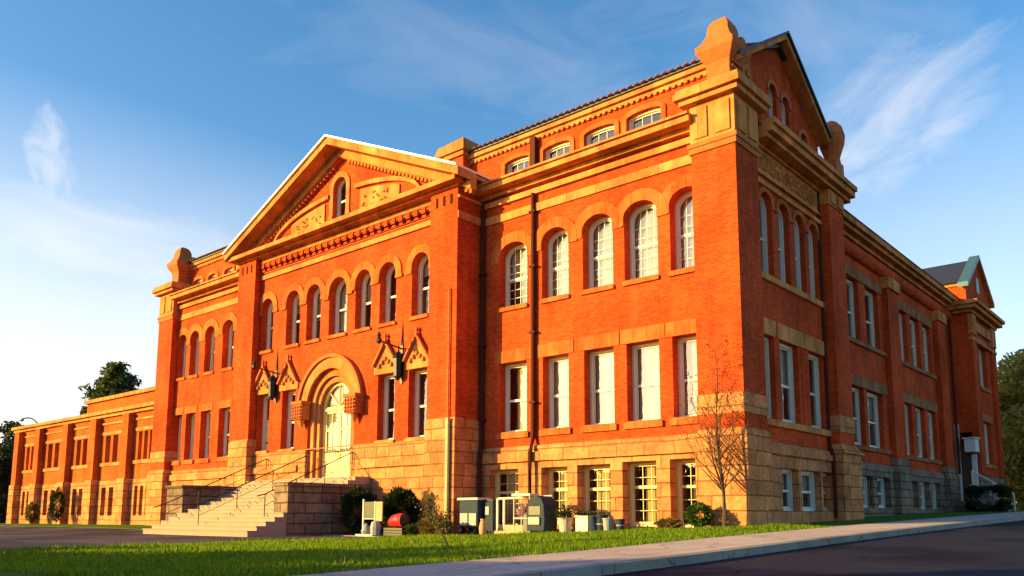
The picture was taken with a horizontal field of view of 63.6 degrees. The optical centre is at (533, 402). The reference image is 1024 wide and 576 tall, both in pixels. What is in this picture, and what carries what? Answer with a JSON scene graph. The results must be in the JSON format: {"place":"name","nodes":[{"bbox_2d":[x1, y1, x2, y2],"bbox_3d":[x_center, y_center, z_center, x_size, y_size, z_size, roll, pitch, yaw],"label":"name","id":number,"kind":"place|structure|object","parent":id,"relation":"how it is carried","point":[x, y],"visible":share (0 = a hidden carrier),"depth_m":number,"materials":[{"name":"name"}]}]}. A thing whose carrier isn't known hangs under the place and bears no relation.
{"place":"outdoors","nodes":[
{"label":"outdoors","id":0,"kind":"place"},
{"bbox_2d":[0,523,151,529],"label":"verge","id":1,"kind":"structure","parent":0,"point":[90,525],"depth_m":50.72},
{"bbox_2d":[25,500,40,523],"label":"annex shrub","id":2,"kind":"object","parent":1,"relation":"on","point":[30,515],"visible":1,"depth_m":59.77,"materials":[{"name":"green plant"}]},
{"bbox_2d":[48,486,66,523],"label":"annex shrub","id":3,"kind":"object","parent":1,"relation":"on","point":[59,510],"visible":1,"depth_m":56.93,"materials":[{"name":"green plant"}]},
{"bbox_2d":[0,526,367,549],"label":"driveway","id":4,"kind":"structure","parent":0,"point":[14,537],"depth_m":30.94,"materials":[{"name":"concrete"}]},
{"bbox_2d":[324,534,421,536],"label":"forecourt path","id":5,"kind":"structure","parent":0,"point":[348,535],"depth_m":32.27,"materials":[{"name":"concrete"}]},
{"bbox_2d":[339,485,377,534],"bbox_3d":[-7.064,4.327,33.252,1.865,2.092,1.735,-7,-10,40],"label":"round bush","id":6,"kind":"object","parent":5,"relation":"on","point":[351,502],"visible":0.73,"depth_m":32.87,"materials":[{"name":"green plant"}]},
{"bbox_2d":[355,499,382,535],"bbox_3d":[-6.233,4.387,31.561,1.280,1.400,0.579,-7,-10,40],"label":"display stand","id":7,"kind":"object","parent":5,"relation":"on","point":[373,510],"visible":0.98,"depth_m":31.43,"materials":[{"name":"white paint"}]},
{"bbox_2d":[381,528,413,535],"bbox_3d":[-5.128,4.846,31.005,1.260,0.300,0.640,-7,-10,40],"label":"dark crate","id":8,"kind":"object","parent":5,"relation":"on","point":[392,531],"visible":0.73,"depth_m":30.74,"materials":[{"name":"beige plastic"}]},
{"bbox_2d":[388,513,409,526],"bbox_3d":[-5.143,4.413,31.076,0.840,0.524,0.504,-7,-10,40],"label":"red tub","id":9,"kind":"object","parent":8,"relation":"on","point":[400,520],"visible":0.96,"depth_m":30.86,"materials":[{"name":"plastic"}]},
{"bbox_2d":[381,485,422,527],"bbox_3d":[-5.202,4.206,32.272,1.844,2.007,1.449,-7,-10,40],"label":"dark shrub","id":10,"kind":"object","parent":5,"relation":"on","point":[407,500],"visible":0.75,"depth_m":31.92,"materials":[{"name":"green plant"}]},
{"bbox_2d":[402,523,420,535],"bbox_3d":[-4.502,4.729,30.641,0.834,0.564,0.838,-7,-10,40],"label":"leafy plant","id":11,"kind":"object","parent":5,"relation":"on","point":[409,530],"visible":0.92,"depth_m":30.44,"materials":[{"name":"green plant"}]},
{"bbox_2d":[413,516,452,534],"bbox_3d":[-3.683,4.570,30.466,1.827,0.802,1.197,-7,-10,40],"label":"flower bed","id":12,"kind":"object","parent":5,"relation":"on","point":[422,524],"visible":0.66,"depth_m":30.16,"materials":[{"name":"green plant"}]},
{"bbox_2d":[0,522,830,575],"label":"lawn","id":13,"kind":"structure","parent":0,"point":[8,573],"depth_m":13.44,"materials":[{"name":"green plant"}]},
{"bbox_2d":[415,487,458,545],"bbox_3d":[-2.015,2.385,17.135,0.859,1.297,0.727,-4,-9,26],"label":"leaning sapling","id":14,"kind":"object","parent":13,"relation":"on","point":[429,498],"visible":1,"depth_m":17.09,"materials":[{"name":"green plant"}]},
{"bbox_2d":[457,498,489,534],"bbox_3d":[-2.247,4.244,30.796,1.070,1.390,0.700,-7,-10,40],"label":"storage cart","id":15,"kind":"object","parent":13,"relation":"on","point":[472,512],"visible":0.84,"depth_m":30.53,"materials":[{"name":"grey plastic"}]},
{"bbox_2d":[479,519,486,534],"bbox_3d":[-1.821,4.473,29.688,0.300,0.600,0.292,-7,-10,40],"label":"clay vase","id":16,"kind":"object","parent":13,"relation":"on","point":[482,528],"visible":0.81,"depth_m":29.59,"materials":[{"name":"ceramic"}]},
{"bbox_2d":[484,499,502,533],"bbox_3d":[-1.489,4.200,30.433,0.480,1.270,0.540,-7,-10,40],"label":"utility box","id":17,"kind":"object","parent":13,"relation":"on","point":[490,512],"visible":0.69,"depth_m":30.23,"materials":[{"name":"grey plastic"}]},
{"bbox_2d":[489,495,552,533],"bbox_3d":[-0.229,4.022,29.422,2.651,1.419,1.100,-7,-10,40],"label":"utility enclosure","id":18,"kind":"object","parent":13,"relation":"on","point":[503,528],"visible":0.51,"depth_m":29.75,"materials":[{"name":"white paint"}]},
{"bbox_2d":[512,493,538,532],"bbox_3d":[-0.285,3.891,28.787,0.840,1.430,0.520,-7,-10,40],"label":"plant stand","id":19,"kind":"object","parent":13,"relation":"on","point":[522,511],"visible":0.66,"depth_m":28.72,"materials":[{"name":"white paint"}]},
{"bbox_2d":[527,496,557,532],"bbox_3d":[0.273,3.832,28.148,0.800,1.300,0.780,-7,-10,40],"label":"round top bin","id":20,"kind":"object","parent":13,"relation":"on","point":[539,516],"visible":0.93,"depth_m":27.90,"materials":[{"name":"grey plastic"}]},
{"bbox_2d":[548,502,579,532],"bbox_3d":[1.077,3.827,27.591,1.117,1.064,0.996,-7,-10,40],"label":"flower pot","id":21,"kind":"object","parent":13,"relation":"on","point":[565,523],"visible":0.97,"depth_m":27.43,"materials":[{"name":"white ceramic"}]},
{"bbox_2d":[573,509,597,531],"bbox_3d":[1.675,3.873,27.188,0.914,0.791,0.818,0,-8,-3],"label":"planter box","id":22,"kind":"object","parent":13,"relation":"on","point":[585,522],"visible":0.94,"depth_m":27.03,"materials":[{"name":"white paint"}]},
{"bbox_2d":[594,515,607,531],"bbox_3d":[2.223,3.947,27.036,0.483,0.552,0.483,-7,-10,40],"label":"grey tub","id":23,"kind":"object","parent":13,"relation":"on","point":[599,522],"visible":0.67,"depth_m":26.86,"materials":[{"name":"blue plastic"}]},
{"bbox_2d":[602,518,613,530],"bbox_3d":[2.399,3.935,26.623,0.378,0.432,0.378,-7,-10,40],"label":"grey tub","id":24,"kind":"object","parent":13,"relation":"on","point":[608,523],"visible":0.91,"depth_m":26.49,"materials":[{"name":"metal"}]},
{"bbox_2d":[653,516,684,528],"bbox_3d":[4.206,3.756,25.628,1.142,0.507,0.660,-7,-10,40],"label":"low shrub","id":25,"kind":"object","parent":13,"relation":"on","point":[673,522],"visible":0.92,"depth_m":25.53,"materials":[{"name":"green plant"}]},
{"bbox_2d":[683,500,715,526],"bbox_3d":[5.035,3.411,25.044,1.036,0.946,0.833,-3,-8,18],"label":"shrub","id":26,"kind":"object","parent":13,"relation":"on","point":[695,509],"visible":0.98,"depth_m":24.90,"materials":[{"name":"green plant"}]},
{"bbox_2d":[672,327,762,526],"bbox_3d":[5.511,0.755,24.835,2.580,6.048,3.402,1,-8,-8],"label":"sapling","id":27,"kind":"object","parent":13,"relation":"on","point":[718,466],"visible":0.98,"depth_m":24.62,"materials":[{"name":"brown plant"}]},
{"bbox_2d":[0,0,1023,502],"label":"sky","id":28,"kind":"structure","parent":0,"point":[134,133],"materials":[{"name":"blue"}]},
{"bbox_2d":[297,511,1023,575],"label":"sidewalk","id":29,"kind":"structure","parent":0,"point":[504,565],"depth_m":13.29,"materials":[{"name":"concrete"}]},
{"bbox_2d":[603,520,1023,575],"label":"road","id":30,"kind":"structure","parent":0,"point":[996,549],"depth_m":12.94,"materials":[{"name":"grey asphalt"}]},
{"bbox_2d":[786,510,1023,526],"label":"side verge","id":31,"kind":"structure","parent":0,"point":[878,519],"depth_m":32.87,"materials":[{"name":"green plant"}]},
{"bbox_2d":[959,470,1015,511],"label":"side steps","id":32,"kind":"structure","parent":31,"relation":"on","point":[962,508],"depth_m":48.40,"materials":[{"name":"grey paint"}]},
{"bbox_2d":[963,484,1014,511],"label":"clipped hedge","id":33,"kind":"object","parent":31,"relation":"on","point":[1002,490],"visible":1,"depth_m":46.07,"materials":[{"name":"green plant"}]},
{"bbox_2d":[997,349,1023,509],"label":"roadside tree","id":34,"kind":"object","parent":31,"relation":"on","point":[1011,386],"visible":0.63,"depth_m":60.09,"materials":[{"name":"green plant"}]},
{"bbox_3d":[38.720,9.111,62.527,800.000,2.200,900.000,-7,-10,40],"label":"ground","id":35,"kind":"structure","parent":0,"visible":0},
{"bbox_2d":[0,440,13,522],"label":"tree","id":36,"kind":"object","parent":35,"relation":"on","point":[6,454],"visible":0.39,"depth_m":70.32,"materials":[{"name":"green plant"}]},
{"bbox_2d":[0,420,24,494],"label":"tree","id":37,"kind":"object","parent":35,"relation":"on","point":[9,435],"visible":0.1,"depth_m":94.25,"materials":[{"name":"green plant"}]},
{"bbox_2d":[6,386,154,524],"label":"classroom annex","id":38,"kind":"object","parent":35,"relation":"on","point":[93,463],"visible":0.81,"depth_m":57.19,"materials":[{"name":"brick"}]},
{"bbox_2d":[78,361,142,414],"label":"pine tree","id":39,"kind":"object","parent":35,"relation":"on","point":[116,378],"visible":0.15,"depth_m":97.15,"materials":[{"name":"green plant"}]},
{"bbox_2d":[142,476,370,536],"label":"stone steps","id":40,"kind":"structure","parent":35,"relation":"on","point":[303,507],"depth_m":33.78,"materials":[{"name":"stone"}]},
{"bbox_2d":[153,459,267,524],"bbox_3d":[-14.817,4.126,38.215,0.048,3.374,5.567,-7,-10,40],"label":"handrail","id":41,"kind":"object","parent":40,"relation":"on","point":[207,485],"visible":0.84,"depth_m":37.98,"materials":[{"name":"metal"}]},
{"bbox_2d":[191,456,307,524],"bbox_3d":[-12.297,3.839,36.105,0.048,3.374,5.567,-7,-10,40],"label":"handrail","id":42,"kind":"object","parent":40,"relation":"on","point":[198,505],"visible":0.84,"depth_m":35.84,"materials":[{"name":"metal"}]},
{"bbox_2d":[257,452,353,516],"bbox_3d":[-9.371,3.384,34.266,0.048,2.968,4.667,-7,-10,40],"label":"handrail","id":43,"kind":"object","parent":40,"relation":"on","point":[310,472],"visible":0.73,"depth_m":34.78,"materials":[{"name":"metal"}]},
{"bbox_2d":[144,16,1005,535],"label":"school building","id":44,"kind":"structure","parent":35,"relation":"on","point":[544,308],"depth_m":32.54,"materials":[{"name":"red brick"}]},
{"bbox_2d":[177,416,181,460],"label":"window","id":45,"kind":"structure","parent":44,"relation":"in","point":[180,420],"depth_m":49.75,"materials":[{"name":"white paint"}]},
{"bbox_2d":[182,338,186,376],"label":"window","id":46,"kind":"structure","parent":44,"relation":"in","point":[185,347],"depth_m":50.33,"materials":[{"name":"white paint"}]},
{"bbox_2d":[189,414,194,459],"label":"window","id":47,"kind":"structure","parent":44,"relation":"in","point":[193,415],"depth_m":48.76,"materials":[{"name":"white paint"}]},
{"bbox_2d":[195,335,199,373],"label":"window","id":48,"kind":"structure","parent":44,"relation":"in","point":[197,343],"depth_m":49.38,"materials":[{"name":"white paint"}]},
{"bbox_2d":[204,412,210,457],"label":"window","id":49,"kind":"structure","parent":44,"relation":"in","point":[207,437],"depth_m":47.65,"materials":[{"name":"white paint"}]},
{"bbox_2d":[210,329,214,370],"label":"window","id":50,"kind":"structure","parent":44,"relation":"in","point":[212,352],"depth_m":48.29,"materials":[{"name":"white paint"}]},
{"bbox_2d":[223,409,229,456],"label":"window","id":51,"kind":"structure","parent":44,"relation":"in","point":[227,411],"depth_m":46.37,"materials":[{"name":"white paint"}]},
{"bbox_2d":[227,323,233,366],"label":"window","id":52,"kind":"structure","parent":44,"relation":"in","point":[230,347],"depth_m":47.03,"materials":[{"name":"white paint"}]},
{"bbox_2d":[261,396,268,450],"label":"window","id":53,"kind":"structure","parent":44,"relation":"in","point":[265,406],"depth_m":41.89,"materials":[{"name":"white paint"}]},
{"bbox_2d":[266,302,273,349],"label":"window","id":54,"kind":"structure","parent":44,"relation":"in","point":[269,318],"depth_m":42.56,"materials":[{"name":"white paint"}]},
{"bbox_2d":[286,391,295,448],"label":"window","id":55,"kind":"structure","parent":44,"relation":"in","point":[290,395],"depth_m":40.47,"materials":[{"name":"grey glass"}]},
{"bbox_2d":[291,294,299,343],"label":"window","id":56,"kind":"structure","parent":44,"relation":"in","point":[294,319],"depth_m":41.12,"materials":[{"name":"white paint"}]},
{"bbox_2d":[312,287,320,338],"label":"window","id":57,"kind":"structure","parent":44,"relation":"in","point":[315,299],"depth_m":40.03,"materials":[{"name":"white paint"}]},
{"bbox_2d":[324,410,339,476],"bbox_3d":[-9.382,1.943,38.247,1.040,3.180,0.150,-7,-10,40],"label":"door","id":58,"kind":"structure","parent":44,"relation":"in","point":[332,417],"depth_m":38.30,"materials":[{"name":"beige paint"}]},
{"bbox_2d":[334,280,346,333],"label":"window","id":59,"kind":"structure","parent":44,"relation":"in","point":[343,310],"depth_m":38.85,"materials":[{"name":"white paint"}]},
{"bbox_2d":[337,179,345,216],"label":"window","id":60,"kind":"structure","parent":44,"relation":"in","point":[339,202],"depth_m":39.43,"materials":[{"name":"grey paint"}]},
{"bbox_2d":[338,409,350,475],"bbox_3d":[-8.573,1.851,37.569,1.040,3.180,0.150,-7,-10,40],"label":"door","id":61,"kind":"structure","parent":44,"relation":"in","point":[345,419],"depth_m":37.68,"materials":[{"name":"beige paint"}]},
{"bbox_2d":[361,272,371,327],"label":"window","id":62,"kind":"structure","parent":44,"relation":"in","point":[364,283],"depth_m":37.64,"materials":[{"name":"white paint"}]},
{"bbox_2d":[383,375,394,439],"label":"window","id":63,"kind":"structure","parent":44,"relation":"in","point":[386,378],"depth_m":35.80,"materials":[{"name":"white paint"}]},
{"bbox_2d":[385,265,395,322],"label":"window","id":64,"kind":"structure","parent":44,"relation":"in","point":[389,274],"depth_m":36.52,"materials":[{"name":"white paint"}]},
{"bbox_2d":[414,369,426,436],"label":"window","id":65,"kind":"structure","parent":44,"relation":"in","point":[417,406],"depth_m":34.53,"materials":[{"name":"white paint"}]},
{"bbox_2d":[417,255,428,314],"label":"window","id":66,"kind":"structure","parent":44,"relation":"in","point":[421,265],"depth_m":35.19,"materials":[{"name":"white paint"}]},
{"bbox_2d":[495,469,517,524],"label":"french window","id":67,"kind":"structure","parent":44,"relation":"in","point":[512,475],"depth_m":32.22,"materials":[{"name":"beige paint"}]},
{"bbox_2d":[505,244,526,306],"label":"window","id":68,"kind":"structure","parent":44,"relation":"in","point":[519,260],"depth_m":33.29,"materials":[{"name":"white paint"}]},
{"bbox_2d":[505,362,526,431],"bbox_3d":[-0.507,-0.175,32.358,1.440,2.770,0.220,-7,-10,40],"label":"window","id":69,"kind":"structure","parent":44,"relation":"in","point":[522,367],"depth_m":32.55,"materials":[{"name":"white paint"}]},
{"bbox_2d":[507,157,528,173],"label":"window","id":70,"kind":"structure","parent":44,"relation":"in","point":[525,159],"depth_m":34.21,"materials":[{"name":"white paint"}]},
{"bbox_2d":[546,142,569,159],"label":"window","id":71,"kind":"structure","parent":44,"relation":"in","point":[548,153],"depth_m":32.90,"materials":[{"name":"white paint"}]},
{"bbox_2d":[548,467,567,523],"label":"french window","id":72,"kind":"structure","parent":44,"relation":"in","point":[563,471],"depth_m":30.61,"materials":[{"name":"beige paint"}]},
{"bbox_2d":[548,230,568,297],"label":"window","id":73,"kind":"structure","parent":44,"relation":"in","point":[561,247],"depth_m":31.87,"materials":[{"name":"white paint"}]},
{"bbox_2d":[549,356,568,427],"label":"window","id":74,"kind":"structure","parent":44,"relation":"in","point":[561,396],"depth_m":31.21,"materials":[{"name":"white paint"}]},
{"bbox_2d":[584,464,610,517],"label":"french window","id":75,"kind":"structure","parent":44,"relation":"in","point":[603,493],"depth_m":29.47,"materials":[{"name":"beige paint"}]},
{"bbox_2d":[586,125,613,145],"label":"window","id":76,"kind":"structure","parent":44,"relation":"in","point":[609,128],"depth_m":31.59,"materials":[{"name":"white paint"}]},
{"bbox_2d":[588,217,612,288],"bbox_3d":[2.641,-5.476,30.412,1.350,2.790,0.248,-7,-10,40],"label":"window","id":77,"kind":"structure","parent":44,"relation":"in","point":[603,258],"depth_m":30.60,"materials":[{"name":"white paint"}]},
{"bbox_2d":[590,349,614,424],"bbox_3d":[2.641,-0.531,29.739,1.310,2.770,0.248,-7,-10,40],"label":"window","id":78,"kind":"structure","parent":44,"relation":"in","point":[602,366],"depth_m":29.95,"materials":[{"name":"white paint"}]},
{"bbox_2d":[629,461,656,526],"bbox_3d":[3.884,3.099,28.087,1.360,2.190,0.220,-7,-10,40],"label":"french window","id":79,"kind":"structure","parent":44,"relation":"in","point":[651,477],"depth_m":28.19,"materials":[{"name":"beige paint"}]},
{"bbox_2d":[629,203,657,279],"bbox_3d":[4.054,-5.657,29.231,1.380,2.830,0.248,-7,-10,40],"label":"window","id":80,"kind":"structure","parent":44,"relation":"in","point":[645,253],"depth_m":29.42,"materials":[{"name":"white paint"}]},
{"bbox_2d":[629,108,660,130],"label":"window","id":81,"kind":"structure","parent":44,"relation":"in","point":[658,110],"depth_m":30.30,"materials":[{"name":"white paint"}]},
{"bbox_2d":[632,341,660,420],"bbox_3d":[4.054,-0.692,28.556,1.320,2.770,0.248,-7,-10,40],"label":"window","id":82,"kind":"structure","parent":44,"relation":"in","point":[648,385],"depth_m":28.75,"materials":[{"name":"white paint"}]},
{"bbox_2d":[675,190,693,269],"bbox_3d":[5.459,-5.827,28.055,1.320,2.850,0.248,-7,-10,40],"label":"window","id":83,"kind":"structure","parent":44,"relation":"in","point":[685,252],"depth_m":28.32,"materials":[{"name":"white paint"}]},
{"bbox_2d":[676,459,695,527],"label":"french window","id":84,"kind":"structure","parent":44,"relation":"in","point":[679,474],"depth_m":27.18,"materials":[{"name":"beige paint"}]},
{"bbox_2d":[678,336,697,416],"bbox_3d":[5.405,-0.846,27.423,1.200,2.770,0.248,-7,-10,40],"label":"window","id":85,"kind":"structure","parent":44,"relation":"in","point":[688,344],"depth_m":27.67,"materials":[{"name":"white paint"}]},
{"bbox_2d":[759,196,768,273],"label":"window","id":86,"kind":"structure","parent":44,"relation":"in","point":[762,206],"depth_m":29.12,"materials":[{"name":"white paint"}]},
{"bbox_2d":[764,337,770,417],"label":"window","id":87,"kind":"structure","parent":44,"relation":"in","point":[766,341],"depth_m":28.27,"materials":[{"name":"white paint"}]},
{"bbox_2d":[777,209,785,282],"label":"window","id":88,"kind":"structure","parent":44,"relation":"in","point":[779,216],"depth_m":30.21,"materials":[{"name":"white paint"}]},
{"bbox_2d":[780,343,794,422],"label":"window","id":89,"kind":"structure","parent":44,"relation":"in","point":[790,387],"depth_m":29.74,"materials":[{"name":"white paint"}]},
{"bbox_2d":[782,469,792,510],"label":"window","id":90,"kind":"structure","parent":44,"relation":"in","point":[788,472],"depth_m":28.70,"materials":[{"name":"grey paint"}]},
{"bbox_2d":[793,220,801,290],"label":"window","id":91,"kind":"structure","parent":44,"relation":"in","point":[796,230],"depth_m":31.31,"materials":[{"name":"white paint"}]},
{"bbox_2d":[801,471,815,510],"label":"window","id":92,"kind":"structure","parent":44,"relation":"in","point":[811,492],"depth_m":30.17,"materials":[{"name":"grey paint"}]},
{"bbox_2d":[808,229,814,297],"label":"window","id":93,"kind":"structure","parent":44,"relation":"in","point":[810,243],"depth_m":32.31,"materials":[{"name":"white paint"}]},
{"bbox_2d":[809,354,820,428],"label":"window","id":94,"kind":"structure","parent":44,"relation":"in","point":[816,394],"depth_m":31.59,"materials":[{"name":"white paint"}]},
{"bbox_2d":[846,279,855,338],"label":"window","id":95,"kind":"structure","parent":44,"relation":"in","point":[851,299],"depth_m":39.88,"materials":[{"name":"white paint"}]},
{"bbox_2d":[852,387,860,444],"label":"window","id":96,"kind":"structure","parent":44,"relation":"in","point":[856,393],"depth_m":39.18,"materials":[{"name":"white paint"}]},
{"bbox_2d":[862,476,867,507],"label":"window","id":97,"kind":"structure","parent":44,"relation":"in","point":[864,478],"depth_m":38.91,"materials":[{"name":"grey paint"}]},
{"bbox_2d":[865,290,874,346],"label":"window","id":98,"kind":"structure","parent":44,"relation":"in","point":[869,295],"depth_m":42.03,"materials":[{"name":"white paint"}]},
{"bbox_2d":[867,392,879,447],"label":"window","id":99,"kind":"structure","parent":44,"relation":"in","point":[869,400],"depth_m":41.17,"materials":[{"name":"white paint"}]},
{"bbox_2d":[877,477,884,507],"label":"window","id":100,"kind":"structure","parent":44,"relation":"in","point":[882,493],"depth_m":40.79,"materials":[{"name":"grey paint"}]},
{"bbox_2d":[899,313,903,360],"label":"window","id":101,"kind":"structure","parent":44,"relation":"in","point":[900,318],"depth_m":45.68,"materials":[{"name":"white paint"}]},
{"bbox_2d":[904,404,909,454],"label":"window","id":102,"kind":"structure","parent":44,"relation":"in","point":[906,416],"depth_m":44.99,"materials":[{"name":"white paint"}]},
{"bbox_2d":[910,320,916,366],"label":"window","id":103,"kind":"structure","parent":44,"relation":"in","point":[911,322],"depth_m":47.49,"materials":[{"name":"white paint"}]},
{"bbox_2d":[915,408,922,457],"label":"window","id":104,"kind":"structure","parent":44,"relation":"in","point":[917,410],"depth_m":46.79,"materials":[{"name":"white paint"}]},
{"bbox_2d":[920,482,924,508],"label":"window","id":105,"kind":"structure","parent":44,"relation":"in","point":[922,495],"depth_m":46.01,"materials":[{"name":"grey paint"}]},
{"bbox_2d":[922,327,928,371],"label":"window","id":106,"kind":"structure","parent":44,"relation":"in","point":[923,329],"depth_m":49.28,"materials":[{"name":"white paint"}]},
{"bbox_2d":[928,412,933,459],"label":"window","id":107,"kind":"structure","parent":44,"relation":"in","point":[929,414],"depth_m":48.57,"materials":[{"name":"white paint"}]},
{"bbox_2d":[961,445,972,500],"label":"side door","id":108,"kind":"structure","parent":44,"relation":"in","point":[966,457],"depth_m":51.25,"materials":[{"name":"paint"}]},
{"bbox_2d":[978,349,983,386],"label":"window","id":109,"kind":"structure","parent":44,"relation":"in","point":[980,360],"depth_m":55.05,"materials":[{"name":"white paint"}]},
{"bbox_2d":[984,424,988,463],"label":"window","id":110,"kind":"structure","parent":44,"relation":"in","point":[985,427],"depth_m":54.37,"materials":[{"name":"white paint"}]},
{"bbox_2d":[495,516,1023,575],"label":"kerb","id":111,"kind":"structure","parent":35,"relation":"on","point":[610,568],"depth_m":13.53,"materials":[{"name":"concrete"}]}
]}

